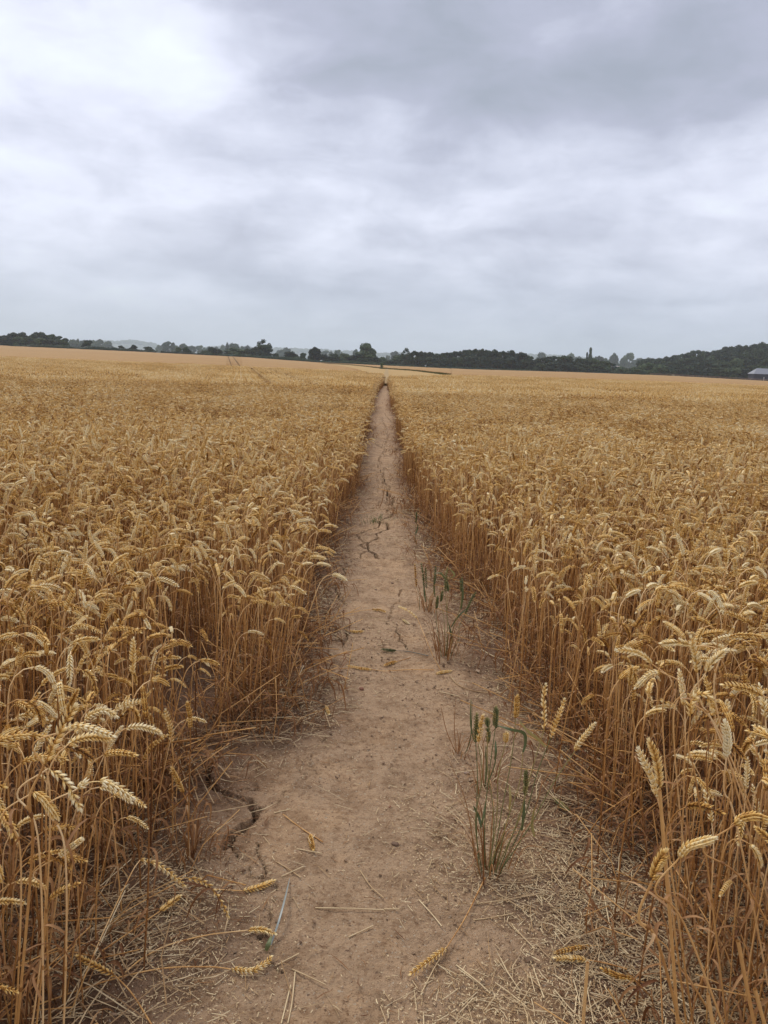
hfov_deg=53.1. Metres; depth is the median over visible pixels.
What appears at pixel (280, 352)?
tree
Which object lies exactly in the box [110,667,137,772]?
wheat plant
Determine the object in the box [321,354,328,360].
bush
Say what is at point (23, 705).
wheat plant
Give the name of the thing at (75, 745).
wheat plant
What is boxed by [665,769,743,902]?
wheat plant
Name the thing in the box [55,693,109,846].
wheat plant
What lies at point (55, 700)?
wheat plant
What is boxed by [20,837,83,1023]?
wheat plant
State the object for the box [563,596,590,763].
wheat plant
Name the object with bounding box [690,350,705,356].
tree
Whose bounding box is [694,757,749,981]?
wheat plant
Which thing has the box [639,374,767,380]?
hedge
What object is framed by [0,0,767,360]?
sky
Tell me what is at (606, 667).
wheat plant
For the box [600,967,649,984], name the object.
fallen stalk
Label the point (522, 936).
straw
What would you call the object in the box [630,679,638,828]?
wheat plant
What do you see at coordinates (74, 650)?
wheat plant
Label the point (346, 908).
straw
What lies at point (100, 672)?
wheat plant
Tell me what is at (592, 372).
hedge
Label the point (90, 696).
wheat plant
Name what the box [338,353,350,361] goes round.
bush
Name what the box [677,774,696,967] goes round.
wheat plant
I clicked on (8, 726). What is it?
wheat plant
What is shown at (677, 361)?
tree
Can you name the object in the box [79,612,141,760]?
wheat plant
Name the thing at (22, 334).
tree
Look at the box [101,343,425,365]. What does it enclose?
hills
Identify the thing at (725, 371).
tree
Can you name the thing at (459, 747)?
withered tuft
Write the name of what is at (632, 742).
wheat plant
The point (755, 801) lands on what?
wheat plant
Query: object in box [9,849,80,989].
wheat plant
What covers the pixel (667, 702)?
wheat plant
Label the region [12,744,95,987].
wheat plant
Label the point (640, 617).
wheat plant
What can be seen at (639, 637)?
wheat plant
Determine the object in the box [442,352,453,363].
tree
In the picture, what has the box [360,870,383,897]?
straw
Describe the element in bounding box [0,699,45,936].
wheat plant
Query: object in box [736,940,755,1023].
cut stem
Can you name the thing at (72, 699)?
wheat plant
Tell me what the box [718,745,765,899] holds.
wheat plant
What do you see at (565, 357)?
tree
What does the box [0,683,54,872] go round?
wheat plant
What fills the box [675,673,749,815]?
wheat plant
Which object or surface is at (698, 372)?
tree
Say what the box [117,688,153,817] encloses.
wheat plant
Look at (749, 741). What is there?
wheat plant
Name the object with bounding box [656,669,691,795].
wheat plant
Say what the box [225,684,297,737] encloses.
withered tuft
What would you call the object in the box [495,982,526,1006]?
straw
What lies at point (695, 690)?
wheat plant
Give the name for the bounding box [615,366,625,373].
bush
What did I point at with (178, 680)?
wheat plant
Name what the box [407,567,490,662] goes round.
wheat tuft
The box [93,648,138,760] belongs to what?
wheat plant
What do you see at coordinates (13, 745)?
wheat plant
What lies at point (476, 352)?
tree
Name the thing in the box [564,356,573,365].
tree
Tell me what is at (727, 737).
wheat plant
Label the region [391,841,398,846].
soil clod
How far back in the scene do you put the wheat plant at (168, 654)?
2.42 m
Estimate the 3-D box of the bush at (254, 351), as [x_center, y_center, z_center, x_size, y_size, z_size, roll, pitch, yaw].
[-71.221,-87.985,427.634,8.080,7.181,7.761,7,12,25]
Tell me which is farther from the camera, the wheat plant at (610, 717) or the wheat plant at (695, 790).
the wheat plant at (610, 717)
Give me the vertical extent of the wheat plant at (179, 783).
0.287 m
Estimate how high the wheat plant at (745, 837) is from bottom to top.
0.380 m
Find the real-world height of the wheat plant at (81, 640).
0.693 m
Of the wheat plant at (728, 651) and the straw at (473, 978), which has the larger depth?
the wheat plant at (728, 651)
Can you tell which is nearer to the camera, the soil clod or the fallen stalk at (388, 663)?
the soil clod
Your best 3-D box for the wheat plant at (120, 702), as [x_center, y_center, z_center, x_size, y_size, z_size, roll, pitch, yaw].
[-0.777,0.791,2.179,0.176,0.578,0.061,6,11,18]
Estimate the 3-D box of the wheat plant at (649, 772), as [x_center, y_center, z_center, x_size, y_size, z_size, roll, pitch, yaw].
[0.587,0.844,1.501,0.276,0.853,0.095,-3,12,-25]
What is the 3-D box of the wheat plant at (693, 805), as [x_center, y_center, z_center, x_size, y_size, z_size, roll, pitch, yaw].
[0.654,0.921,1.790,0.203,0.601,0.092,7,12,25]
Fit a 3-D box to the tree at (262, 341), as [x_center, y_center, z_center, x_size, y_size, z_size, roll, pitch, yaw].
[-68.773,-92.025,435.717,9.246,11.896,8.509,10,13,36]
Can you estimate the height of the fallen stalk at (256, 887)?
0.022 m
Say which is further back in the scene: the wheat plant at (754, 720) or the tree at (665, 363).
the tree at (665, 363)
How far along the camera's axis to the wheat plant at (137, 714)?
2.14 m
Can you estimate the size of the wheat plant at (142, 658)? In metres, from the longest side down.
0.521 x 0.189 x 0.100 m
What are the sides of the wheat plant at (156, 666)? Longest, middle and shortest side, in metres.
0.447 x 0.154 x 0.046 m
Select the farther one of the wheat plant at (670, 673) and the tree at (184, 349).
the tree at (184, 349)
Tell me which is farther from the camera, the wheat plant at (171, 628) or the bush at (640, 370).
the bush at (640, 370)
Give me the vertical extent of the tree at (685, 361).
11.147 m
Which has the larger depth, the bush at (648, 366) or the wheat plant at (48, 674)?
the bush at (648, 366)
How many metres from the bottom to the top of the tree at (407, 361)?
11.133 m
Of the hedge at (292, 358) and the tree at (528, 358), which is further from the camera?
the tree at (528, 358)
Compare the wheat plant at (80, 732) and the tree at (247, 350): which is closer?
the wheat plant at (80, 732)
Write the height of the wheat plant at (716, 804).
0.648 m
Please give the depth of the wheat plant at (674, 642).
1.72 m
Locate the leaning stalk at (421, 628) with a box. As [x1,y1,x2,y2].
[398,606,440,670]
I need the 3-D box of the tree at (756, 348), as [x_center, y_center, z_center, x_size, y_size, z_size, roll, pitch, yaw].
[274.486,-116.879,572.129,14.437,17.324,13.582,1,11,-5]
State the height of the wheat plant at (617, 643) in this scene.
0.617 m
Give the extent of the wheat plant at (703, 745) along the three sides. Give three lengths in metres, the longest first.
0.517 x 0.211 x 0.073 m
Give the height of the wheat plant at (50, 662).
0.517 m
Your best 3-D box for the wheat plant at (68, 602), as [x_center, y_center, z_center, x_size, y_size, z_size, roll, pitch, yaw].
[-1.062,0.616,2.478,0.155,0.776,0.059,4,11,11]
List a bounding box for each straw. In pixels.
[126,886,165,937]
[275,953,298,965]
[276,861,300,877]
[281,866,303,876]
[281,984,290,1023]
[287,971,295,1023]
[292,969,325,985]
[297,848,321,853]
[315,907,383,910]
[348,925,372,937]
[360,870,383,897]
[418,899,441,926]
[421,948,446,992]
[449,675,501,693]
[456,964,490,993]
[473,913,513,920]
[476,892,543,903]
[489,885,523,909]
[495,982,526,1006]
[511,924,534,948]
[532,965,544,998]
[543,897,575,931]
[554,848,599,854]
[558,867,627,885]
[573,995,576,1023]
[602,882,610,930]
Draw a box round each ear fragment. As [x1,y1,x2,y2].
[308,834,314,850]
[436,670,451,674]
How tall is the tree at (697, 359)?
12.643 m
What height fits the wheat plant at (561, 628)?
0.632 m
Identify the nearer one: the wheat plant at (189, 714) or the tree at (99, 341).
the wheat plant at (189, 714)
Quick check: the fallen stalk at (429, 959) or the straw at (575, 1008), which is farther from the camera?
the fallen stalk at (429, 959)
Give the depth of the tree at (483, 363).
421.23 m
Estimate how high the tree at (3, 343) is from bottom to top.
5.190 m
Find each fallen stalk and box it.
[9,955,273,1015]
[69,858,186,1015]
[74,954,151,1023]
[99,876,229,930]
[102,894,182,951]
[124,926,276,972]
[180,879,275,892]
[283,814,322,841]
[303,608,385,620]
[308,626,362,632]
[347,665,433,670]
[381,648,427,655]
[384,657,410,665]
[409,877,485,975]
[552,954,626,969]
[553,798,635,844]
[554,943,621,954]
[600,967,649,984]
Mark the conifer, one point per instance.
(590, 354)
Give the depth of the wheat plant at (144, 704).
1.91 m
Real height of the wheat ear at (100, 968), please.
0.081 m
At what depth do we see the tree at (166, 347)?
1030.10 m
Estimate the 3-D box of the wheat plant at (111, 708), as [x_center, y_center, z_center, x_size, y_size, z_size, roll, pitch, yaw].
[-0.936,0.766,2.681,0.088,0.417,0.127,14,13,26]
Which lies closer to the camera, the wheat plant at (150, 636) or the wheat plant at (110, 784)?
the wheat plant at (110, 784)
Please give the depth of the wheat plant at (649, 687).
2.11 m
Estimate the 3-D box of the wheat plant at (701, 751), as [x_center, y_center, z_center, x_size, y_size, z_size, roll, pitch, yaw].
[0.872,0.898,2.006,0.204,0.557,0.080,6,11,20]
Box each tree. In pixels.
[0,338,8,345]
[7,332,16,336]
[12,336,24,344]
[13,332,29,344]
[24,337,35,344]
[27,332,45,343]
[40,339,60,344]
[46,334,58,339]
[55,339,68,345]
[68,339,81,346]
[80,340,92,346]
[94,339,104,346]
[103,341,114,347]
[155,345,160,352]
[162,341,175,351]
[179,343,188,350]
[182,347,191,351]
[188,345,196,352]
[196,345,206,352]
[229,343,239,348]
[242,348,250,354]
[255,339,270,347]
[257,344,272,355]
[276,349,284,356]
[300,353,306,358]
[307,347,321,360]
[320,350,331,356]
[359,343,376,356]
[390,351,400,359]
[400,348,410,364]
[410,351,417,363]
[412,356,426,365]
[416,351,426,363]
[426,352,436,365]
[438,353,445,358]
[439,358,450,366]
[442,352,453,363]
[448,351,462,366]
[450,356,464,366]
[459,350,468,366]
[465,349,471,366]
[469,349,480,365]
[477,348,487,356]
[477,356,491,368]
[488,349,497,365]
[490,357,505,368]
[497,351,507,360]
[503,350,519,362]
[516,352,527,367]
[518,359,531,369]
[524,355,533,361]
[530,359,539,367]
[532,363,546,370]
[536,352,545,362]
[537,357,549,369]
[545,356,563,369]
[557,355,569,367]
[560,362,574,370]
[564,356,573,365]
[573,358,584,364]
[582,358,590,370]
[586,358,601,369]
[587,364,603,371]
[593,356,604,360]
[600,361,610,369]
[609,353,618,366]
[619,358,625,367]
[622,353,635,367]
[636,359,648,366]
[648,358,658,364]
[656,361,671,365]
[667,359,680,364]
[673,355,685,364]
[673,369,693,376]
[678,358,694,364]
[680,352,695,357]
[687,356,706,367]
[689,368,703,376]
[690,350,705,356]
[712,367,732,377]
[715,349,729,356]
[722,346,732,351]
[723,368,742,379]
[730,345,743,357]
[739,345,753,352]
[741,357,760,367]
[747,364,767,370]
[750,343,762,351]
[754,356,767,365]
[755,342,767,350]
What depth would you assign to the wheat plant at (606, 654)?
2.96 m
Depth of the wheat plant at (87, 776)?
1.90 m
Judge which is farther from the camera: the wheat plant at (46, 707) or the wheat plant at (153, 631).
the wheat plant at (153, 631)
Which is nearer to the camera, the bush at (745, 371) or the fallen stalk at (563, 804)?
the fallen stalk at (563, 804)
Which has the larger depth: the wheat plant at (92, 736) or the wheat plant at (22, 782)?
the wheat plant at (22, 782)
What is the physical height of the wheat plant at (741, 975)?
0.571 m
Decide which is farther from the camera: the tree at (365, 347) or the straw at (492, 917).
the tree at (365, 347)
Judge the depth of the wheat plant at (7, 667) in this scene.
2.38 m
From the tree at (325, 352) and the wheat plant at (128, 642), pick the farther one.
the tree at (325, 352)
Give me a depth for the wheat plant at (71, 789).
2.23 m
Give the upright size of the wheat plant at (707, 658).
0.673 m
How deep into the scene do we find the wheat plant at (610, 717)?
2.83 m
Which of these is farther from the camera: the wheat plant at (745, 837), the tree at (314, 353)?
the tree at (314, 353)
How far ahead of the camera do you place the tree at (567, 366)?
416.08 m
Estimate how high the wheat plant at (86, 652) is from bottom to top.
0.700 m
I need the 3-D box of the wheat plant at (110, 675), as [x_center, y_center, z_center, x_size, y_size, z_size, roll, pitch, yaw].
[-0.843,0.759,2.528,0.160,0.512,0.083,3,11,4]
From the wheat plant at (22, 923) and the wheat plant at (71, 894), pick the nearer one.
the wheat plant at (22, 923)
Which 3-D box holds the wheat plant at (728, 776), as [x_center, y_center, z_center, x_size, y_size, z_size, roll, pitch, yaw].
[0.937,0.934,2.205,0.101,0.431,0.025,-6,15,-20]
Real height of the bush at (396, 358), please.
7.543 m
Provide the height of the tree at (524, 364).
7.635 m
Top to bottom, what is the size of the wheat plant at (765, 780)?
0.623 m
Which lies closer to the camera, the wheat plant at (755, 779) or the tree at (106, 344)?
the wheat plant at (755, 779)
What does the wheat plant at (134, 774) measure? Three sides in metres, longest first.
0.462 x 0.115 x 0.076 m
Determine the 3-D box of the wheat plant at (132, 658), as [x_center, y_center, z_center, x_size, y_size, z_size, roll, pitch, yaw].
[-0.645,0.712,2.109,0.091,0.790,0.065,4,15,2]
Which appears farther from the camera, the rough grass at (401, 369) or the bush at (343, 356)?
the bush at (343, 356)
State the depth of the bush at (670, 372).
430.26 m
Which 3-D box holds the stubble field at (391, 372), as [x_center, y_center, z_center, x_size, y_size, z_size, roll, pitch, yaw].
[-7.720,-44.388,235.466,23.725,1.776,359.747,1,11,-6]
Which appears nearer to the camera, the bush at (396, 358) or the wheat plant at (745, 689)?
the wheat plant at (745, 689)
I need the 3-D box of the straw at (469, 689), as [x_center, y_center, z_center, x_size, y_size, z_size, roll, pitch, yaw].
[0.421,0.840,3.696,0.322,0.024,0.067,12,14,41]
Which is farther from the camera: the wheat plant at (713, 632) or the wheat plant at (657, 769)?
the wheat plant at (713, 632)
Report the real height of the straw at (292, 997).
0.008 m
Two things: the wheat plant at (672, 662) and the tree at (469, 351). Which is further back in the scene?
the tree at (469, 351)
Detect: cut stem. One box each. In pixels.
[581,961,588,1023]
[658,789,678,1023]
[706,992,714,1023]
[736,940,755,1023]
[753,988,765,1023]
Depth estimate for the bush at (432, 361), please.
417.68 m
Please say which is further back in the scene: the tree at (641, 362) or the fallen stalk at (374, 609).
the tree at (641, 362)
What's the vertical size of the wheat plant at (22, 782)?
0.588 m
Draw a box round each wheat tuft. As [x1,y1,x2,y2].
[405,563,464,613]
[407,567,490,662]
[426,683,595,884]
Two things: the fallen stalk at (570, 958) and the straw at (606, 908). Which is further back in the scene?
the straw at (606, 908)
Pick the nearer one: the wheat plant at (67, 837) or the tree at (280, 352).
the wheat plant at (67, 837)
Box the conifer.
[588,347,591,358]
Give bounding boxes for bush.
[6,338,15,345]
[33,337,45,344]
[143,346,154,350]
[199,350,211,354]
[208,346,216,351]
[212,349,222,355]
[223,347,244,354]
[249,347,261,355]
[283,351,297,356]
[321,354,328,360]
[327,353,339,361]
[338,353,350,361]
[347,355,358,360]
[355,351,374,362]
[373,356,379,364]
[378,357,386,364]
[386,360,396,364]
[392,355,403,364]
[398,354,412,364]
[425,357,440,366]
[463,355,480,367]
[504,356,519,368]
[545,362,561,371]
[574,363,589,372]
[601,367,614,371]
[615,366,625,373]
[628,366,647,374]
[639,362,654,373]
[649,364,667,374]
[666,369,677,375]
[701,367,716,377]
[738,368,751,379]
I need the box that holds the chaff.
[0,591,767,1023]
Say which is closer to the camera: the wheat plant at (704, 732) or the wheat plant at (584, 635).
the wheat plant at (704, 732)
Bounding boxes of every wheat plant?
[0,631,65,804]
[0,655,40,806]
[0,665,46,834]
[0,673,57,859]
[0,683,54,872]
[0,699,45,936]
[0,716,51,867]
[0,814,44,1002]
[0,846,22,930]
[0,854,87,1023]
[0,951,23,1023]
[0,952,14,1023]
[1,650,40,826]
[1,718,22,894]
[1,763,17,929]
[2,691,40,915]
[2,700,37,842]
[2,723,40,862]
[2,791,61,1023]
[3,665,56,914]
[5,700,57,896]
[6,742,50,958]
[8,655,38,804]
[8,724,51,965]
[9,667,66,850]
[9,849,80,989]
[11,697,65,844]
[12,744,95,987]
[12,768,83,1023]
[14,749,61,961]
[14,751,58,919]
[15,655,32,811]
[16,701,79,1023]
[17,634,50,812]
[17,643,27,841]
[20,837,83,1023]
[21,882,80,1023]
[22,704,67,875]
[23,685,74,869]
[23,722,117,1023]
[24,732,113,1023]
[31,742,70,1003]
[33,786,132,940]
[34,730,82,914]
[36,789,77,933]
[37,777,135,1023]
[38,697,89,826]
[38,734,65,900]
[38,775,86,928]
[42,588,75,809]
[42,588,90,768]
[43,633,73,819]
[43,679,67,849]
[43,688,79,894]
[43,699,93,838]
[44,660,68,789]
[44,706,119,980]
[45,725,123,939]
[46,749,138,1013]
[47,634,88,799]
[48,644,79,817]
[49,668,98,833]
[50,703,108,855]
[51,627,69,791]
[51,651,88,812]
[52,636,100,836]
[53,738,83,896]
[53,792,146,1001]
[53,828,103,918]
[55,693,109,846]
[56,615,88,791]
[57,675,94,871]
[60,722,79,879]
[64,651,84,837]
[66,703,111,876]
[66,706,140,876]
[68,619,118,791]
[69,637,115,776]
[71,677,131,830]
[71,747,115,863]
[73,709,129,841]
[74,703,152,852]
[74,722,162,964]
[75,635,117,840]
[75,761,92,945]
[76,691,95,927]
[77,625,141,771]
[77,666,102,796]
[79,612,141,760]
[79,757,103,848]
[82,636,126,801]
[82,690,108,833]
[83,638,132,783]
[83,661,139,777]
[83,668,124,781]
[83,698,135,876]
[83,816,148,935]
[84,654,98,803]
[86,644,116,772]
[86,677,169,883]
[86,707,105,838]
[90,644,116,857]
[90,724,113,904]
[92,717,145,860]
[93,627,146,751]
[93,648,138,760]
[93,698,141,912]
[95,651,133,769]
[96,599,125,829]
[96,671,159,790]
[99,673,147,814]
[102,656,150,802]
[103,692,149,820]
[108,650,156,796]
[109,681,122,776]
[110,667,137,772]
[112,662,161,760]
[113,612,139,749]
[114,633,166,767]
[114,658,143,762]
[114,694,140,830]
[115,648,140,773]
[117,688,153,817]
[118,706,165,812]
[118,724,163,841]
[120,674,165,784]
[122,612,184,813]
[123,655,180,794]
[128,661,159,780]
[128,686,158,972]
[129,636,163,888]
[129,652,169,760]
[130,638,192,859]
[132,591,150,748]
[133,639,179,749]
[134,644,177,748]
[137,734,169,835]
[139,664,182,790]
[139,713,154,807]
[140,643,165,736]
[141,658,219,813]
[142,634,171,743]
[148,564,187,752]
[148,652,166,738]
[150,628,177,747]
[152,651,172,831]
[152,716,206,835]
[154,678,185,766]
[155,655,197,750]
[159,628,207,735]
[164,708,176,840]
[167,626,187,736]
[170,767,195,849]
[172,668,210,746]
[174,629,207,740]
[183,659,209,744]
[185,701,194,855]
[216,599,275,734]
[216,613,234,732]
[245,637,271,732]
[538,618,572,735]
[546,611,563,752]
[551,636,604,788]
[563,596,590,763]
[569,665,639,872]
[571,637,609,775]
[572,625,587,750]
[580,656,630,783]
[581,694,611,816]
[586,650,613,766]
[587,665,616,798]
[588,619,601,766]
[594,662,637,769]
[595,622,630,752]
[596,609,646,770]
[599,635,619,798]
[600,677,638,762]
[601,664,631,811]
[604,665,638,845]
[605,664,653,778]
[609,635,653,784]
[609,668,646,767]
[611,682,653,924]
[613,677,657,845]
[613,693,645,775]
[614,646,684,949]
[615,645,650,801]
[615,684,652,805]
[616,668,643,818]
[617,801,725,1010]
[619,640,666,797]
[619,644,674,815]
[619,662,670,845]
[620,639,665,817]
[622,623,647,772]
[623,669,660,785]
[625,674,654,800]
[626,708,666,854]
[626,737,693,1023]
[627,666,651,873]
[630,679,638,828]
[633,669,699,955]
[636,745,695,1023]
[637,848,680,1023]
[639,698,676,825]
[640,688,653,806]
[643,635,672,807]
[652,768,692,908]
[653,668,689,963]
[653,704,697,827]
[654,835,723,1023]
[655,659,713,834]
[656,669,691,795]
[657,775,713,930]
[658,638,767,899]
[659,727,710,821]
[660,632,764,792]
[662,638,702,816]
[662,648,722,811]
[663,621,727,827]
[663,629,725,802]
[663,693,703,845]
[664,647,736,810]
[664,711,731,876]
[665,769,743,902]
[666,711,704,848]
[668,728,720,927]
[668,741,715,867]
[668,789,723,1023]
[669,707,746,865]
[669,754,701,910]
[673,675,724,947]
[674,696,700,843]
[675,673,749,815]
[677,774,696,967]
[680,787,701,919]
[681,651,708,812]
[681,736,732,869]
[681,749,725,914]
[682,689,726,1023]
[683,686,703,865]
[685,754,726,961]
[686,789,722,935]
[687,749,752,948]
[688,634,767,861]
[689,656,726,833]
[689,739,746,980]
[690,648,767,852]
[690,691,757,829]
[690,813,745,973]
[691,839,763,1002]
[692,771,730,902]
[693,712,722,874]
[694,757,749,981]
[695,779,745,925]
[698,658,764,836]
[698,784,759,969]
[699,700,735,943]
[699,742,767,886]
[700,647,738,807]
[700,795,740,936]
[702,683,761,831]
[702,699,740,879]
[702,810,767,997]
[704,688,767,869]
[706,698,723,866]
[706,699,744,867]
[706,764,754,911]
[707,813,763,957]
[710,663,762,834]
[710,880,736,1019]
[711,758,767,995]
[712,692,749,846]
[714,727,767,897]
[714,835,758,955]
[716,776,767,1001]
[717,690,762,835]
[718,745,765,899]
[719,681,767,698]
[721,718,767,1023]
[721,789,764,886]
[722,864,767,1023]
[723,790,764,910]
[728,731,766,877]
[733,664,747,850]
[736,737,759,968]
[736,739,767,934]
[740,715,767,830]
[742,714,767,844]
[742,955,767,1019]
[744,798,765,872]
[745,741,767,926]
[748,687,767,877]
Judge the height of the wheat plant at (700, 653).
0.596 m
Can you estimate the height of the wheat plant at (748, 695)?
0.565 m
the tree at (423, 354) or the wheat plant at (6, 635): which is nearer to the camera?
the wheat plant at (6, 635)
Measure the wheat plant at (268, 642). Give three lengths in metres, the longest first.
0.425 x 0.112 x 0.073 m
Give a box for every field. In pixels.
[0,345,767,1023]
[317,362,450,374]
[334,364,441,384]
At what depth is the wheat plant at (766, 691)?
2.32 m
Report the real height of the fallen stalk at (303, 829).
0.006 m
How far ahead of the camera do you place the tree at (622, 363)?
1194.90 m
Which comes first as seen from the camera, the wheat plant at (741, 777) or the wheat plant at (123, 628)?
the wheat plant at (741, 777)
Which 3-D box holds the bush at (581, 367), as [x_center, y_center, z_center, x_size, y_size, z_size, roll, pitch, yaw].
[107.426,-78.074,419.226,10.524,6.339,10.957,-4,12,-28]
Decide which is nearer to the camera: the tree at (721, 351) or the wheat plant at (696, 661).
the wheat plant at (696, 661)
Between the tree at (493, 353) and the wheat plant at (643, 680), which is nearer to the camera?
the wheat plant at (643, 680)
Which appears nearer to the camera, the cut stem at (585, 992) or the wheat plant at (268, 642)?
the cut stem at (585, 992)
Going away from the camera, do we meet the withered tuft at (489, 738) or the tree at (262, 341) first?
the withered tuft at (489, 738)
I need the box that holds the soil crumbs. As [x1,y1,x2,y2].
[1,612,766,1023]
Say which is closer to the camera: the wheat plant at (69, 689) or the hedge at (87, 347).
the wheat plant at (69, 689)
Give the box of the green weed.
[355,514,397,524]
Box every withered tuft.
[149,804,249,867]
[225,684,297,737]
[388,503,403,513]
[440,701,473,759]
[458,731,513,793]
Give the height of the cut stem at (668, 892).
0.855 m
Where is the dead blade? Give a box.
[265,878,289,950]
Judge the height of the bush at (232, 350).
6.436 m
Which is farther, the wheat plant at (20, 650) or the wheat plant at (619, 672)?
the wheat plant at (619, 672)
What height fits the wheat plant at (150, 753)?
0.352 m
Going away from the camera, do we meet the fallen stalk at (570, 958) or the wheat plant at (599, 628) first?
the fallen stalk at (570, 958)
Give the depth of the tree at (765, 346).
569.80 m
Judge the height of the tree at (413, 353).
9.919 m
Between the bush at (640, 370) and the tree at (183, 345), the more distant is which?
the tree at (183, 345)
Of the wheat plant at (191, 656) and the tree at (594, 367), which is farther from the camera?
the tree at (594, 367)
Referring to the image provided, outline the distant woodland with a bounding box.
[68,339,631,364]
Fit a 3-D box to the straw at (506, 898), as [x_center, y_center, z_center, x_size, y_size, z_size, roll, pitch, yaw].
[0.354,1.121,2.235,0.006,0.004,0.132,-7,14,-40]
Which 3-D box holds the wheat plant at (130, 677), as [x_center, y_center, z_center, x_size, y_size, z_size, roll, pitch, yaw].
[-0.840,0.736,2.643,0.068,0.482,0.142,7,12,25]
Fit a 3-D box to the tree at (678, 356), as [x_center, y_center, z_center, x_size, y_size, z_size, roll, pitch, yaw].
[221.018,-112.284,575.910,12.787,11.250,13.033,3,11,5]
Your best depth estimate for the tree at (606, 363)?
431.27 m
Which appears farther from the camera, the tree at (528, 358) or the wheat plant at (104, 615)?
the tree at (528, 358)
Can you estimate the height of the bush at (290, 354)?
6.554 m
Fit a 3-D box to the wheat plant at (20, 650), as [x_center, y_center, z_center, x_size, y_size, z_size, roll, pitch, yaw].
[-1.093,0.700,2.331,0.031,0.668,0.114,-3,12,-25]
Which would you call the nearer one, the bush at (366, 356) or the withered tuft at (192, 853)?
the withered tuft at (192, 853)
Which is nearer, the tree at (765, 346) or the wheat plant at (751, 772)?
the wheat plant at (751, 772)
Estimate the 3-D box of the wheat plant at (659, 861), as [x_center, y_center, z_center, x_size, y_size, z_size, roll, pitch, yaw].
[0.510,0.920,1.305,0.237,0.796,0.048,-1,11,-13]
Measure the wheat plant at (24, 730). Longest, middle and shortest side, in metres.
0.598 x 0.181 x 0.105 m
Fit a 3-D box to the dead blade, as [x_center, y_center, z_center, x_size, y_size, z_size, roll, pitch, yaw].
[-0.284,1.101,2.136,0.021,0.036,0.282,3,11,6]
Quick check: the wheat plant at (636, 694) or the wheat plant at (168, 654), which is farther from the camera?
the wheat plant at (636, 694)
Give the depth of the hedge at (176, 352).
414.57 m
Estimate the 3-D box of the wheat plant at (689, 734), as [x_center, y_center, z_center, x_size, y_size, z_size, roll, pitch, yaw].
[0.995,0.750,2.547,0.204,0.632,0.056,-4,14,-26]
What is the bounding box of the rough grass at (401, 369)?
[326,363,449,374]
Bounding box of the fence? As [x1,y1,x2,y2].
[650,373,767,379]
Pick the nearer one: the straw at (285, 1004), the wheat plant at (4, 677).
the straw at (285, 1004)
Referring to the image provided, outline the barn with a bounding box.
[747,368,767,380]
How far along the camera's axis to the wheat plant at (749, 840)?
2.39 m
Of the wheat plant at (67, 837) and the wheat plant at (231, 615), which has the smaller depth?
the wheat plant at (67, 837)
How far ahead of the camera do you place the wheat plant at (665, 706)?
2.39 m
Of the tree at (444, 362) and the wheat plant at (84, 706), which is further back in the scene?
the tree at (444, 362)
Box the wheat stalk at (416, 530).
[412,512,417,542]
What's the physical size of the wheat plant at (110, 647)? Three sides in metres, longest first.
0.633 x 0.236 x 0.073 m
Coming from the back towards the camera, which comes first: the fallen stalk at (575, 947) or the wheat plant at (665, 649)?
the wheat plant at (665, 649)
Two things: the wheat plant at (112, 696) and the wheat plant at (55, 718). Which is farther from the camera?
the wheat plant at (112, 696)
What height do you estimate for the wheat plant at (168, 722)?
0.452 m
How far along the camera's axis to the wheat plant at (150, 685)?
2.86 m
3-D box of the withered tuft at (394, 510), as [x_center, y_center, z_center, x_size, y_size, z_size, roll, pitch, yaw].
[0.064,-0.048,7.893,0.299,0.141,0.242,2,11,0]
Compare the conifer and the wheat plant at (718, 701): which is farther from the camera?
the conifer
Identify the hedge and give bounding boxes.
[12,344,156,352]
[160,351,200,354]
[218,353,379,364]
[386,364,533,370]
[546,370,621,373]
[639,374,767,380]

